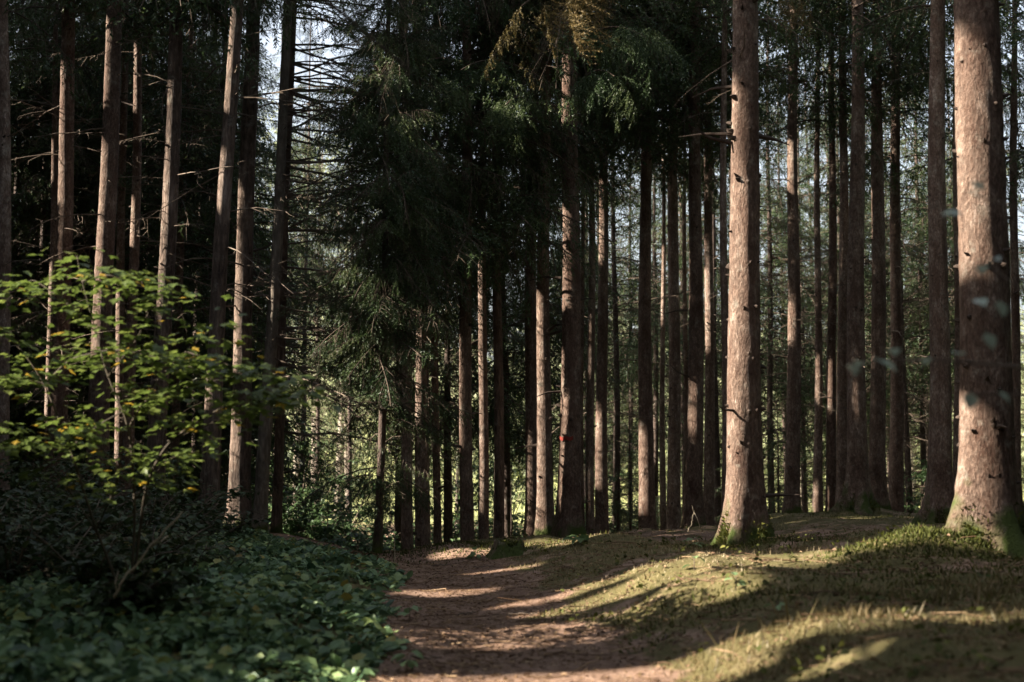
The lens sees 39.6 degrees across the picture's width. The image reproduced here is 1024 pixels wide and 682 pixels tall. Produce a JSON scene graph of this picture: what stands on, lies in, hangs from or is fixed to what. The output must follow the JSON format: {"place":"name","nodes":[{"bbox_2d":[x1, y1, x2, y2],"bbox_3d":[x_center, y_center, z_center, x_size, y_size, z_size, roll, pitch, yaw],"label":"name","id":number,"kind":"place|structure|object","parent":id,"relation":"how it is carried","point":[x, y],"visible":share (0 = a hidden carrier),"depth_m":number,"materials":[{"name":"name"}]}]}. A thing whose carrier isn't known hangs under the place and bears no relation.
{"place":"outdoors","nodes":[
{"label":"outdoors","id":0,"kind":"place"},
{"bbox_2d":[0,420,1023,681],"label":"ground","id":1,"kind":"structure","parent":0,"point":[864,654],"depth_m":9.54,"materials":[{"name":"brown soil"}]},
{"bbox_2d":[0,482,98,576],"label":"undergrowth bush","id":2,"kind":"object","parent":1,"relation":"on","point":[3,494],"visible":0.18,"depth_m":13.08,"materials":[{"name":"green plant"}]},
{"bbox_2d":[0,490,118,588],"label":"undergrowth bush","id":3,"kind":"object","parent":1,"relation":"on","point":[8,569],"visible":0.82,"depth_m":11.33,"materials":[{"name":"green plant"}]},
{"bbox_2d":[8,0,114,496],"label":"spruce tree","id":4,"kind":"object","parent":1,"relation":"on","point":[15,252],"visible":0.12,"depth_m":30.66,"materials":[{"name":"green plant"}]},
{"bbox_2d":[0,449,130,533],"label":"undergrowth bush","id":5,"kind":"object","parent":1,"relation":"on","point":[72,469],"visible":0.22,"depth_m":17.76,"materials":[{"name":"green plant"}]},
{"bbox_2d":[0,0,142,518],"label":"spruce tree","id":6,"kind":"object","parent":1,"relation":"on","point":[5,201],"visible":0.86,"depth_m":20.27,"materials":[{"name":"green plant"}]},
{"bbox_2d":[1,482,146,564],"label":"undergrowth bush","id":7,"kind":"object","parent":1,"relation":"on","point":[75,506],"visible":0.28,"depth_m":13.89,"materials":[{"name":"green plant"}]},
{"bbox_2d":[0,523,152,596],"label":"undergrowth bush","id":8,"kind":"object","parent":1,"relation":"on","point":[99,568],"visible":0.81,"depth_m":10.49,"materials":[{"name":"green plant"}]},
{"bbox_2d":[8,0,148,522],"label":"spruce tree","id":9,"kind":"object","parent":1,"relation":"on","point":[39,258],"visible":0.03,"depth_m":31.24,"materials":[{"name":"green plant"}]},
{"bbox_2d":[8,0,150,476],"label":"spruce tree","id":10,"kind":"object","parent":1,"relation":"on","point":[54,99],"visible":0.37,"depth_m":27.31,"materials":[{"name":"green plant"}]},
{"bbox_2d":[10,0,153,494],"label":"spruce tree","id":11,"kind":"object","parent":1,"relation":"on","point":[65,230],"visible":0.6,"depth_m":24.16,"materials":[{"name":"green plant"}]},
{"bbox_2d":[0,502,163,580],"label":"undergrowth bush","id":12,"kind":"object","parent":1,"relation":"on","point":[124,519],"visible":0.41,"depth_m":11.88,"materials":[{"name":"green plant"}]},
{"bbox_2d":[8,0,190,503],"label":"spruce tree","id":13,"kind":"object","parent":1,"relation":"on","point":[28,185],"visible":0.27,"depth_m":30.02,"materials":[{"name":"green plant"}]},
{"bbox_2d":[29,0,190,500],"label":"spruce tree","id":14,"kind":"object","parent":1,"relation":"on","point":[120,265],"visible":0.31,"depth_m":27.20,"materials":[{"name":"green plant"}]},
{"bbox_2d":[23,0,227,530],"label":"spruce tree","id":15,"kind":"object","parent":1,"relation":"on","point":[107,206],"visible":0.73,"depth_m":23.16,"materials":[{"name":"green plant"}]},
{"bbox_2d":[61,479,205,554],"bbox_3d":[-3.696,1.897,14.457,1.237,0.987,1.204,-3,-6,32],"label":"undergrowth bush","id":16,"kind":"object","parent":1,"relation":"on","point":[167,517],"visible":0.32,"depth_m":14.36,"materials":[{"name":"green plant"}]},
{"bbox_2d":[44,0,225,510],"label":"spruce tree","id":17,"kind":"object","parent":1,"relation":"on","point":[133,254],"visible":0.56,"depth_m":25.30,"materials":[{"name":"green plant"}]},
{"bbox_2d":[10,0,262,513],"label":"spruce tree","id":18,"kind":"object","parent":1,"relation":"on","point":[185,280],"visible":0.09,"depth_m":30.76,"materials":[{"name":"green plant"}]},
{"bbox_2d":[69,563,214,635],"bbox_3d":[-2.355,1.665,9.090,0.848,0.505,0.759,0,-5,0],"label":"undergrowth bush","id":19,"kind":"object","parent":1,"relation":"on","point":[142,591],"visible":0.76,"depth_m":9.00,"materials":[{"name":"green plant"}]},
{"bbox_2d":[68,458,228,533],"bbox_3d":[-4.988,2.190,19.191,1.988,1.211,1.803,-1,-5,9],"label":"undergrowth bush","id":20,"kind":"object","parent":1,"relation":"on","point":[113,467],"visible":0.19,"depth_m":19.28,"materials":[{"name":"green plant"}]},
{"bbox_2d":[100,554,201,633],"bbox_3d":[-2.353,1.627,9.160,0.592,0.534,0.634,-3,-6,34],"label":"undergrowth bush","id":21,"kind":"object","parent":1,"relation":"on","point":[160,605],"visible":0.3,"depth_m":9.05,"materials":[{"name":"green plant"}]},
{"bbox_2d":[82,514,222,574],"bbox_3d":[-3.214,1.843,12.275,1.262,0.692,1.265,0,-5,0],"label":"undergrowth bush","id":22,"kind":"object","parent":1,"relation":"on","point":[154,560],"visible":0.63,"depth_m":12.30,"materials":[{"name":"green plant"}]},
{"bbox_2d":[57,0,271,523],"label":"spruce tree","id":23,"kind":"object","parent":1,"relation":"on","point":[169,217],"visible":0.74,"depth_m":22.64,"materials":[{"name":"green plant"}]},
{"bbox_2d":[0,247,342,614],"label":"maple sapling","id":24,"kind":"object","parent":1,"relation":"on","point":[284,401],"visible":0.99,"depth_m":9.37,"materials":[{"name":"green plant"}]},
{"bbox_2d":[69,32,285,524],"bbox_3d":[-8.137,-1.647,33.374,6.342,16.369,6.022,0,-5,0],"label":"spruce tree","id":25,"kind":"object","parent":1,"relation":"on","point":[184,298],"visible":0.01,"depth_m":32.84,"materials":[{"name":"green plant"}]},
{"bbox_2d":[114,460,245,542],"bbox_3d":[-3.984,2.035,17.361,1.489,1.170,2.180,0,-5,0],"label":"undergrowth bush","id":26,"kind":"object","parent":1,"relation":"on","point":[207,509],"visible":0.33,"depth_m":17.35,"materials":[{"name":"green plant"}]},
{"bbox_2d":[82,0,282,503],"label":"spruce tree","id":27,"kind":"object","parent":1,"relation":"on","point":[184,166],"visible":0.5,"depth_m":27.97,"materials":[{"name":"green plant"}]},
{"bbox_2d":[120,524,251,574],"bbox_3d":[-3.236,2.103,13.870,1.585,0.634,0.968,-1,-5,9],"label":"undergrowth bush","id":28,"kind":"object","parent":1,"relation":"on","point":[232,552],"visible":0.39,"depth_m":13.74,"materials":[{"name":"green plant"}]},
{"bbox_2d":[83,13,314,528],"bbox_3d":[-7.227,-1.732,33.194,5.557,15.582,5.856,5,-7,-42],"label":"spruce tree","id":29,"kind":"object","parent":1,"relation":"on","point":[195,439],"visible":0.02,"depth_m":33.11,"materials":[{"name":"green plant"}]},
{"bbox_2d":[141,501,258,550],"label":"undergrowth bush","id":30,"kind":"object","parent":1,"relation":"on","point":[195,518],"visible":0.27,"depth_m":15.87,"materials":[{"name":"green plant"}]},
{"bbox_2d":[0,524,412,681],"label":"bramble carpet","id":31,"kind":"object","parent":1,"relation":"on","point":[241,625],"visible":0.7,"depth_m":8.64,"materials":[{"name":"green plant"}]},
{"bbox_2d":[81,0,357,524],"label":"spruce tree","id":32,"kind":"object","parent":1,"relation":"on","point":[211,471],"visible":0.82,"depth_m":22.26,"materials":[{"name":"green plant"}]},
{"bbox_2d":[72,0,369,531],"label":"spruce tree","id":33,"kind":"object","parent":1,"relation":"on","point":[260,240],"visible":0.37,"depth_m":28.73,"materials":[{"name":"green plant"}]},
{"bbox_2d":[112,8,337,523],"bbox_3d":[-7.311,-2.578,35.543,6.371,18.268,5.736,0,-5,0],"label":"spruce tree","id":34,"kind":"object","parent":1,"relation":"on","point":[273,180],"visible":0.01,"depth_m":35.10,"materials":[{"name":"green plant"}]},
{"bbox_2d":[119,0,338,529],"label":"spruce tree","id":35,"kind":"object","parent":1,"relation":"on","point":[240,464],"visible":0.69,"depth_m":24.06,"materials":[{"name":"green plant"}]},
{"bbox_2d":[84,0,409,147],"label":"spruce tree","id":36,"kind":"object","parent":1,"relation":"on","point":[344,15],"visible":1,"depth_m":6.73,"materials":[{"name":"green plant"}]},
{"bbox_2d":[268,486,344,538],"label":"shrub","id":37,"kind":"object","parent":1,"relation":"on","point":[313,518],"visible":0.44,"depth_m":26.95,"materials":[{"name":"green plant"}]},
{"bbox_2d":[256,4,367,509],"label":"spruce tree","id":38,"kind":"object","parent":1,"relation":"on","point":[306,263],"visible":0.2,"depth_m":45.39,"materials":[{"name":"green plant"}]},
{"bbox_2d":[268,475,368,548],"bbox_3d":[-3.711,3.466,26.660,1.996,1.896,1.905,4,-7,-41],"label":"shrub","id":39,"kind":"object","parent":1,"relation":"on","point":[327,529],"visible":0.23,"depth_m":26.55,"materials":[{"name":"green plant"}]},
{"bbox_2d":[252,0,429,533],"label":"spruce tree","id":40,"kind":"object","parent":1,"relation":"on","point":[260,504],"visible":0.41,"depth_m":24.12,"materials":[{"name":"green plant"}]},
{"bbox_2d":[270,0,460,533],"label":"spruce tree","id":41,"kind":"object","parent":1,"relation":"on","point":[276,525],"visible":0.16,"depth_m":25.08,"materials":[{"name":"green plant"}]},
{"bbox_2d":[314,527,432,552],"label":"understory bush","id":42,"kind":"object","parent":1,"relation":"on","point":[362,546],"visible":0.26,"depth_m":24.47,"materials":[{"name":"green plant"}]},
{"bbox_2d":[273,0,487,553],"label":"spruce tree","id":43,"kind":"object","parent":1,"relation":"on","point":[383,304],"visible":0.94,"depth_m":18.57,"materials":[{"name":"green plant"}]},
{"bbox_2d":[328,0,469,549],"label":"spruce tree","id":44,"kind":"object","parent":1,"relation":"on","point":[406,528],"visible":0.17,"depth_m":20.95,"materials":[{"name":"green plant"}]},
{"bbox_2d":[321,198,493,548],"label":"spruce tree","id":45,"kind":"object","parent":1,"relation":"on","point":[398,457],"visible":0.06,"depth_m":30.67,"materials":[{"name":"green plant"}]},
{"bbox_2d":[320,0,517,548],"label":"spruce tree","id":46,"kind":"object","parent":1,"relation":"on","point":[420,533],"visible":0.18,"depth_m":21.92,"materials":[{"name":"green plant"}]},
{"bbox_2d":[320,20,523,544],"bbox_3d":[-1.525,-2.621,25.372,3.071,15.350,3.050,-5,-7,43],"label":"spruce tree","id":47,"kind":"object","parent":1,"relation":"on","point":[452,316],"visible":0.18,"depth_m":25.03,"materials":[{"name":"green plant"}]},
{"bbox_2d":[340,0,548,543],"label":"spruce tree","id":48,"kind":"object","parent":1,"relation":"on","point":[437,527],"visible":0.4,"depth_m":21.80,"materials":[{"name":"green plant"}]},
{"bbox_2d":[377,54,525,541],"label":"spruce tree","id":49,"kind":"object","parent":1,"relation":"on","point":[448,533],"visible":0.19,"depth_m":28.71,"materials":[{"name":"green plant"}]},
{"bbox_2d":[320,0,618,540],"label":"spruce tree","id":50,"kind":"object","parent":1,"relation":"on","point":[465,26],"visible":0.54,"depth_m":21.96,"materials":[{"name":"green plant"}]},
{"bbox_2d":[346,0,615,538],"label":"spruce tree","id":51,"kind":"object","parent":1,"relation":"on","point":[484,492],"visible":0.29,"depth_m":22.87,"materials":[{"name":"green plant"}]},
{"bbox_2d":[396,1,614,537],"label":"spruce tree","id":52,"kind":"object","parent":1,"relation":"on","point":[499,494],"visible":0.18,"depth_m":23.40,"materials":[{"name":"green plant"}]},
{"bbox_2d":[485,538,526,559],"bbox_3d":[-0.040,2.571,17.607,0.648,0.274,0.616,0,-5,0],"label":"tree stump","id":53,"kind":"object","parent":1,"relation":"on","point":[500,548],"visible":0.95,"depth_m":17.43,"materials":[{"name":"green plant"}]},
{"bbox_2d":[412,107,612,536],"bbox_3d":[0.011,-1.822,31.491,4.411,16.173,4.913,0,-5,0],"label":"spruce tree","id":54,"kind":"object","parent":1,"relation":"on","point":[507,495],"visible":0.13,"depth_m":30.86,"materials":[{"name":"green plant"}]},
{"bbox_2d":[404,0,682,535],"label":"spruce tree","id":55,"kind":"object","parent":1,"relation":"on","point":[545,515],"visible":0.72,"depth_m":22.76,"materials":[{"name":"green plant"}]},
{"bbox_2d":[438,1,648,536],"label":"spruce tree","id":56,"kind":"object","parent":1,"relation":"on","point":[530,360],"visible":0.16,"depth_m":24.45,"materials":[{"name":"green plant"}]},
{"bbox_2d":[453,160,634,515],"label":"spruce tree","id":57,"kind":"object","parent":1,"relation":"on","point":[553,349],"visible":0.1,"depth_m":32.54,"materials":[{"name":"green plant"}]},
{"bbox_2d":[431,0,694,538],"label":"spruce tree","id":58,"kind":"object","parent":1,"relation":"on","point":[568,520],"visible":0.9,"depth_m":22.37,"materials":[{"name":"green plant"}]},
{"bbox_2d":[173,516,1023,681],"bbox_3d":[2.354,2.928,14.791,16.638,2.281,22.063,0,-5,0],"label":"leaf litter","id":59,"kind":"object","parent":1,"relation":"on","point":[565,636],"visible":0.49,"depth_m":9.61,"materials":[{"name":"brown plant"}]},
{"bbox_2d":[509,0,689,533],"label":"spruce tree","id":60,"kind":"object","parent":1,"relation":"on","point":[589,501],"visible":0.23,"depth_m":25.92,"materials":[{"name":"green plant"}]},
{"bbox_2d":[524,0,676,526],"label":"spruce tree","id":61,"kind":"object","parent":1,"relation":"on","point":[582,363],"visible":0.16,"depth_m":26.10,"materials":[{"name":"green plant"}]},
{"bbox_2d":[515,13,688,533],"bbox_3d":[2.351,-2.418,36.368,4.736,18.250,4.794,0,-5,0],"label":"spruce tree","id":62,"kind":"object","parent":1,"relation":"on","point":[614,282],"visible":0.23,"depth_m":36.08,"materials":[{"name":"green plant"}]},
{"bbox_2d":[504,0,721,533],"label":"spruce tree","id":63,"kind":"object","parent":1,"relation":"on","point":[601,502],"visible":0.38,"depth_m":26.48,"materials":[{"name":"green plant"}]},
{"bbox_2d":[609,305,637,533],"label":"young spruce","id":64,"kind":"object","parent":1,"relation":"on","point":[619,513],"visible":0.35,"depth_m":29.81,"materials":[{"name":"green plant"}]},
{"bbox_2d":[608,354,658,531],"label":"young spruce","id":65,"kind":"object","parent":1,"relation":"on","point":[630,483],"visible":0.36,"depth_m":32.84,"materials":[{"name":"green plant"}]},
{"bbox_2d":[583,173,704,527],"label":"spruce tree","id":66,"kind":"object","parent":1,"relation":"on","point":[630,400],"visible":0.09,"depth_m":46.85,"materials":[{"name":"green plant"}]},
{"bbox_2d":[270,318,1023,510],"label":"woodland","id":67,"kind":"object","parent":1,"relation":"on","point":[515,476],"visible":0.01,"depth_m":100.26,"materials":[{"name":"green plant"}]},
{"bbox_2d":[583,164,728,529],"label":"spruce tree","id":68,"kind":"object","parent":1,"relation":"on","point":[655,341],"visible":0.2,"depth_m":39.97,"materials":[{"name":"green plant"}]},
{"bbox_2d":[585,3,730,530],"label":"spruce tree","id":69,"kind":"object","parent":1,"relation":"on","point":[661,436],"visible":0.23,"depth_m":29.08,"materials":[{"name":"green plant"}]},
{"bbox_2d":[553,0,767,529],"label":"spruce tree","id":70,"kind":"object","parent":1,"relation":"on","point":[647,511],"visible":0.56,"depth_m":26.96,"materials":[{"name":"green plant"}]},
{"bbox_2d":[301,514,1023,681],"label":"grass","id":71,"kind":"structure","parent":1,"relation":"on","point":[854,614],"depth_m":7.96,"materials":[{"name":"green plant"}]},
{"bbox_2d":[484,0,845,545],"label":"spruce tree","id":72,"kind":"object","parent":1,"relation":"on","point":[744,516],"visible":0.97,"depth_m":14.53,"materials":[{"name":"brown plant"}]},
{"bbox_2d":[343,507,1023,662],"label":"moss","id":73,"kind":"object","parent":1,"relation":"on","point":[927,530],"visible":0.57,"depth_m":11.33,"materials":[{"name":"green plant"}]},
{"bbox_2d":[609,0,759,516],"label":"spruce tree","id":74,"kind":"object","parent":1,"relation":"on","point":[684,285],"visible":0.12,"depth_m":29.99,"materials":[{"name":"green plant"}]},
{"bbox_2d":[587,0,783,529],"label":"spruce tree","id":75,"kind":"object","parent":1,"relation":"on","point":[673,511],"visible":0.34,"depth_m":27.98,"materials":[{"name":"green plant"}]},
{"bbox_2d":[608,147,764,515],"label":"spruce tree","id":76,"kind":"object","parent":1,"relation":"on","point":[680,228],"visible":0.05,"depth_m":44.13,"materials":[{"name":"green plant"}]},
{"bbox_2d":[587,0,802,528],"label":"spruce tree","id":77,"kind":"object","parent":1,"relation":"on","point":[694,470],"visible":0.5,"depth_m":26.56,"materials":[{"name":"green plant"}]},
{"bbox_2d":[619,21,787,525],"bbox_3d":[5.332,-3.401,37.622,4.500,20.073,4.669,-2,-5,19],"label":"spruce tree","id":78,"kind":"object","parent":1,"relation":"on","point":[717,498],"visible":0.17,"depth_m":36.89,"materials":[{"name":"green plant"}]},
{"bbox_2d":[637,0,808,525],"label":"spruce tree","id":79,"kind":"object","parent":1,"relation":"on","point":[709,467],"visible":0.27,"depth_m":29.02,"materials":[{"name":"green plant"}]},
{"bbox_2d":[626,0,834,522],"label":"spruce tree","id":80,"kind":"object","parent":1,"relation":"on","point":[724,76],"visible":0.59,"depth_m":24.40,"materials":[{"name":"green plant"}]},
{"bbox_2d":[679,1,808,509],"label":"spruce tree","id":81,"kind":"object","parent":1,"relation":"on","point":[763,357],"visible":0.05,"depth_m":43.03,"materials":[{"name":"green plant"}]},
{"bbox_2d":[482,518,1023,681],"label":"herb layer","id":82,"kind":"object","parent":1,"relation":"on","point":[918,658],"visible":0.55,"depth_m":8.65,"materials":[{"name":"green plant"}]},
{"bbox_2d":[681,4,838,513],"bbox_3d":[7.006,-2.683,38.197,5.190,18.835,4.997,-5,-7,44],"label":"spruce tree","id":83,"kind":"object","parent":1,"relation":"on","point":[771,389],"visible":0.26,"depth_m":37.90,"materials":[{"name":"green plant"}]},
{"bbox_2d":[680,0,900,512],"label":"spruce tree","id":84,"kind":"object","parent":1,"relation":"on","point":[790,504],"visible":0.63,"depth_m":29.08,"materials":[{"name":"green plant"}]},
{"bbox_2d":[716,95,887,512],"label":"spruce tree","id":85,"kind":"object","parent":1,"relation":"on","point":[803,463],"visible":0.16,"depth_m":41.95,"materials":[{"name":"green plant"}]},
{"bbox_2d":[760,0,898,511],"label":"spruce tree","id":86,"kind":"object","parent":1,"relation":"on","point":[817,500],"visible":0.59,"depth_m":30.07,"materials":[{"name":"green plant"}]},
{"bbox_2d":[762,52,915,504],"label":"spruce tree","id":87,"kind":"object","parent":1,"relation":"on","point":[814,316],"visible":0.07,"depth_m":47.18,"materials":[{"name":"green plant"}]},
{"bbox_2d":[758,0,921,504],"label":"spruce tree","id":88,"kind":"object","parent":1,"relation":"on","point":[841,433],"visible":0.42,"depth_m":29.64,"materials":[{"name":"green plant"}]},
{"bbox_2d":[766,58,928,510],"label":"spruce tree","id":89,"kind":"object","parent":1,"relation":"on","point":[825,233],"visible":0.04,"depth_m":45.44,"materials":[{"name":"green plant"}]},
{"bbox_2d":[759,0,946,511],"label":"spruce tree","id":90,"kind":"object","parent":1,"relation":"on","point":[831,420],"visible":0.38,"depth_m":30.06,"materials":[{"name":"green plant"}]},
{"bbox_2d":[759,0,953,515],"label":"spruce tree","id":91,"kind":"object","parent":1,"relation":"on","point":[857,495],"visible":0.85,"depth_m":27.57,"materials":[{"name":"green plant"}]},
{"bbox_2d":[774,93,952,512],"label":"spruce tree","id":92,"kind":"object","parent":1,"relation":"on","point":[866,357],"visible":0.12,"depth_m":40.12,"materials":[{"name":"green plant"}]},
{"bbox_2d":[775,0,954,509],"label":"spruce tree","id":93,"kind":"object","parent":1,"relation":"on","point":[877,451],"visible":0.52,"depth_m":29.03,"materials":[{"name":"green plant"}]},
{"bbox_2d":[801,34,954,512],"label":"spruce tree","id":94,"kind":"object","parent":1,"relation":"on","point":[909,485],"visible":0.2,"depth_m":36.92,"materials":[{"name":"green plant"}]},
{"bbox_2d":[797,0,1009,511],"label":"spruce tree","id":95,"kind":"object","parent":1,"relation":"on","point":[896,447],"visible":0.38,"depth_m":31.12,"materials":[{"name":"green plant"}]},
{"bbox_2d":[864,0,954,509],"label":"spruce tree","id":96,"kind":"object","parent":1,"relation":"on","point":[923,445],"visible":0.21,"depth_m":41.10,"materials":[{"name":"green plant"}]},
{"bbox_2d":[825,0,1023,524],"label":"spruce tree","id":97,"kind":"object","parent":1,"relation":"on","point":[938,498],"visible":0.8,"depth_m":24.64,"materials":[{"name":"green plant"}]},
{"bbox_2d":[846,182,1023,409],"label":"beech sapling","id":98,"kind":"object","parent":1,"relation":"on","point":[971,399],"visible":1,"depth_m":4.54,"materials":[{"name":"green plant"}]},
{"bbox_2d":[867,0,1023,495],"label":"spruce tree","id":99,"kind":"object","parent":1,"relation":"on","point":[957,365],"visible":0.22,"depth_m":28.14,"materials":[{"name":"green plant"}]},
{"bbox_2d":[869,77,1023,509],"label":"spruce tree","id":100,"kind":"object","parent":1,"relation":"on","point":[911,340],"visible":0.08,"depth_m":39.22,"materials":[{"name":"green plant"}]},
{"bbox_2d":[890,1,1023,493],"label":"spruce tree","id":101,"kind":"object","parent":1,"relation":"on","point":[1015,155],"visible":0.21,"depth_m":30.34,"materials":[{"name":"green plant"}]},
{"bbox_2d":[904,19,1023,493],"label":"spruce tree","id":102,"kind":"object","parent":1,"relation":"on","point":[951,265],"visible":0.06,"depth_m":37.42,"materials":[{"name":"green plant"}]},
{"bbox_2d":[943,0,1023,559],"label":"spruce tree","id":103,"kind":"object","parent":1,"relation":"on","point":[988,504],"visible":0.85,"depth_m":11.93,"materials":[{"name":"brown plant"}]},
{"bbox_2d":[9,0,1023,406],"label":"sky","id":104,"kind":"structure","parent":0,"point":[271,51],"materials":[{"name":"white"}]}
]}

